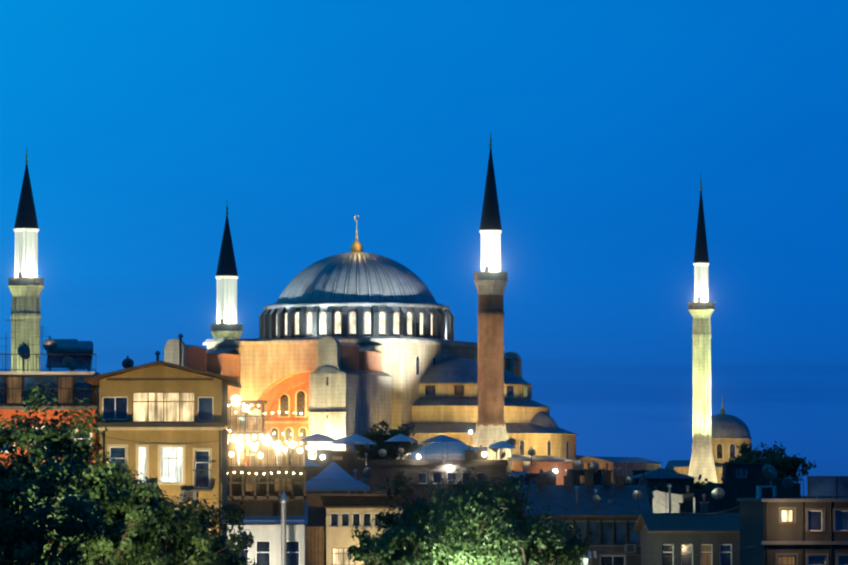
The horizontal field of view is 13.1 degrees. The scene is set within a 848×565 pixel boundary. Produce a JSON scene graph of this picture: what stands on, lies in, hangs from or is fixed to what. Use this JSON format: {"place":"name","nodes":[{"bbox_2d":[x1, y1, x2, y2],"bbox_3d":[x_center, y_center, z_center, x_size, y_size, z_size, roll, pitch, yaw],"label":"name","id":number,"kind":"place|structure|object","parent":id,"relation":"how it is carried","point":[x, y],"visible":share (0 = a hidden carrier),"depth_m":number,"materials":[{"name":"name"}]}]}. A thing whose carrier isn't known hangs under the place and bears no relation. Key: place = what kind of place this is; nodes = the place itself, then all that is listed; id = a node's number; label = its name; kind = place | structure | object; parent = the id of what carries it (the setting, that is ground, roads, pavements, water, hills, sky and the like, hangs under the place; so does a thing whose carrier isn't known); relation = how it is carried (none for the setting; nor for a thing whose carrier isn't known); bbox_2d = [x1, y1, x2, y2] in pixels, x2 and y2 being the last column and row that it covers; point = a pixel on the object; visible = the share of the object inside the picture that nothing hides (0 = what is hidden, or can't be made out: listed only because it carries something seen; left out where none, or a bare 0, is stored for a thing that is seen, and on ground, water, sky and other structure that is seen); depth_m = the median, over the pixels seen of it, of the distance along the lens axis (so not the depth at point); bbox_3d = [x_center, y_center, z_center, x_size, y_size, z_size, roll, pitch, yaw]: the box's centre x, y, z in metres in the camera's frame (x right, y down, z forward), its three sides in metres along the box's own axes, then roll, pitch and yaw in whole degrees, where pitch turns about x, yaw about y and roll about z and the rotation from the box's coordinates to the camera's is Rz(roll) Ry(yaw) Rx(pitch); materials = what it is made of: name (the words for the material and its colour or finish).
{"place":"outdoors","nodes":[
{"label":"outdoors","id":0,"kind":"place"},
{"bbox_2d":[0,0,847,495],"label":"sky","id":1,"kind":"structure","parent":0,"point":[139,123],"materials":[{"name":"blue"}]},
{"bbox_2d":[306,430,557,524],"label":"street lamps","id":2,"kind":"object","parent":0,"point":[484,454],"depth_m":337.94,"materials":[{"name":"paint"}]},
{"bbox_2d":[801,496,847,497],"bbox_3d":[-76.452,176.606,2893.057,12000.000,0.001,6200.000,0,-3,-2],"label":"roof edge","id":3,"kind":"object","parent":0,"point":[824,497],"depth_m":5196.32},
{"bbox_2d":[8,149,43,370],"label":"minaret","id":4,"kind":"object","parent":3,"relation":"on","point":[25,285],"visible":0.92,"depth_m":583.42,"materials":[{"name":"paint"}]},
{"bbox_2d":[0,325,99,563],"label":"orange house","id":5,"kind":"structure","parent":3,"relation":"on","point":[72,355],"depth_m":185.16,"materials":[{"name":"paint"}]},
{"bbox_2d":[0,433,130,564],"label":"tree","id":6,"kind":"object","parent":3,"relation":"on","point":[20,544],"visible":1,"depth_m":125.76,"materials":[{"name":"green plant"}]},
{"bbox_2d":[0,382,137,564],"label":"tree","id":7,"kind":"object","parent":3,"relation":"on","point":[23,437],"visible":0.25,"depth_m":137.84,"materials":[{"name":"green plant"}]},
{"bbox_2d":[58,459,174,564],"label":"tree","id":8,"kind":"object","parent":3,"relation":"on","point":[140,521],"visible":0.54,"depth_m":140.75,"materials":[{"name":"green plant"}]},
{"bbox_2d":[66,484,208,564],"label":"tree","id":9,"kind":"object","parent":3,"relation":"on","point":[177,525],"visible":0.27,"depth_m":143.79,"materials":[{"name":"green plant"}]},
{"bbox_2d":[84,356,241,541],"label":"ochre house","id":10,"kind":"structure","parent":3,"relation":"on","point":[174,407],"depth_m":178.80,"materials":[{"name":"paint"}]},
{"bbox_2d":[113,477,258,564],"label":"tree","id":11,"kind":"object","parent":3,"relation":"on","point":[211,548],"visible":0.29,"depth_m":147.98,"materials":[{"name":"green plant"}]},
{"bbox_2d":[179,545,246,564],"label":"tree","id":12,"kind":"object","parent":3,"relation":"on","point":[242,558],"visible":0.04,"depth_m":157.63,"materials":[{"name":"green plant"}]},
{"bbox_2d":[210,206,242,338],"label":"minaret","id":13,"kind":"object","parent":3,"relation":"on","point":[226,326],"visible":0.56,"depth_m":647.66,"materials":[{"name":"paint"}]},
{"bbox_2d":[224,400,307,564],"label":"restaurant terraces","id":14,"kind":"object","parent":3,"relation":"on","point":[262,510],"visible":0.69,"depth_m":235.42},
{"bbox_2d":[227,396,301,465],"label":"string lights","id":15,"kind":"object","parent":14,"relation":"on","point":[267,440],"visible":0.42,"depth_m":235.75},
{"bbox_2d":[280,461,405,564],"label":"block","id":16,"kind":"structure","parent":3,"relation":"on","point":[331,541],"depth_m":260.57,"materials":[{"name":"paint"}]},
{"bbox_2d":[164,336,587,459],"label":"mosque","id":17,"kind":"structure","parent":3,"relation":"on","point":[335,388],"depth_m":576.85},
{"bbox_2d":[259,215,453,340],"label":"dome","id":18,"kind":"structure","parent":17,"relation":"attached to","point":[356,291],"depth_m":589.30,"materials":[{"name":"grey metal"}]},
{"bbox_2d":[398,357,660,489],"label":"mosque","id":19,"kind":"structure","parent":17,"relation":"attached to","point":[446,403],"depth_m":579.55,"materials":[{"name":"beige stone"}]},
{"bbox_2d":[355,436,397,458],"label":"tree","id":20,"kind":"object","parent":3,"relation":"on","point":[375,449],"visible":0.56,"depth_m":422.62,"materials":[{"name":"green plant"}]},
{"bbox_2d":[356,420,419,458],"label":"tree","id":21,"kind":"object","parent":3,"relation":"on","point":[376,435],"visible":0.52,"depth_m":426.60,"materials":[{"name":"green plant"}]},
{"bbox_2d":[347,508,462,564],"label":"tree","id":22,"kind":"object","parent":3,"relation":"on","point":[388,549],"visible":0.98,"depth_m":197.54,"materials":[{"name":"green plant"}]},
{"bbox_2d":[305,436,535,524],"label":"roofs","id":23,"kind":"structure","parent":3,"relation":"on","point":[432,468],"depth_m":338.56,"materials":[{"name":"paint"}]},
{"bbox_2d":[102,430,831,564],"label":"facade fittings","id":24,"kind":"object","parent":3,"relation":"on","point":[629,548],"visible":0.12,"depth_m":178.25,"materials":[{"name":"paint"}]},
{"bbox_2d":[362,463,574,564],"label":"tree","id":25,"kind":"object","parent":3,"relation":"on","point":[471,514],"visible":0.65,"depth_m":201.15,"materials":[{"name":"green plant"}]},
{"bbox_2d":[472,131,512,479],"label":"minaret","id":26,"kind":"object","parent":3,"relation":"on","point":[490,279],"visible":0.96,"depth_m":556.02,"materials":[{"name":"paint"}]},
{"bbox_2d":[486,507,589,564],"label":"tree","id":27,"kind":"object","parent":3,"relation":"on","point":[515,536],"visible":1,"depth_m":197.92,"materials":[{"name":"green plant"}]},
{"bbox_2d":[308,459,799,513],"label":"rooftops","id":28,"kind":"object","parent":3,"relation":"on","point":[733,493],"visible":0.11,"depth_m":479.17,"materials":[{"name":"paint"}]},
{"bbox_2d":[516,463,847,564],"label":"houses","id":29,"kind":"structure","parent":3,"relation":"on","point":[652,530],"depth_m":214.29,"materials":[{"name":"paint"}]},
{"bbox_2d":[5,313,793,556],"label":"roof clutter","id":30,"kind":"object","parent":29,"relation":"on","point":[744,472],"visible":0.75,"depth_m":325.50,"materials":[{"name":"paint"}]},
{"bbox_2d":[688,181,717,482],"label":"minaret","id":31,"kind":"object","parent":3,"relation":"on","point":[701,308],"visible":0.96,"depth_m":613.46,"materials":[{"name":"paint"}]},
{"bbox_2d":[694,478,716,490],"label":"tree","id":32,"kind":"object","parent":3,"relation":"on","point":[709,485],"visible":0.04,"depth_m":448.25,"materials":[{"name":"green plant"}]},
{"bbox_2d":[665,393,761,482],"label":"domed building","id":33,"kind":"structure","parent":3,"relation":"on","point":[729,433],"depth_m":794.14,"materials":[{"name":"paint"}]},
{"bbox_2d":[725,441,789,467],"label":"tree","id":34,"kind":"object","parent":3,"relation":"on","point":[747,455],"visible":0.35,"depth_m":697.68,"materials":[{"name":"green plant"}]},
{"bbox_2d":[751,449,816,482],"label":"tree","id":35,"kind":"object","parent":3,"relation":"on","point":[787,465],"visible":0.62,"depth_m":688.33,"materials":[{"name":"green plant"}]}
]}

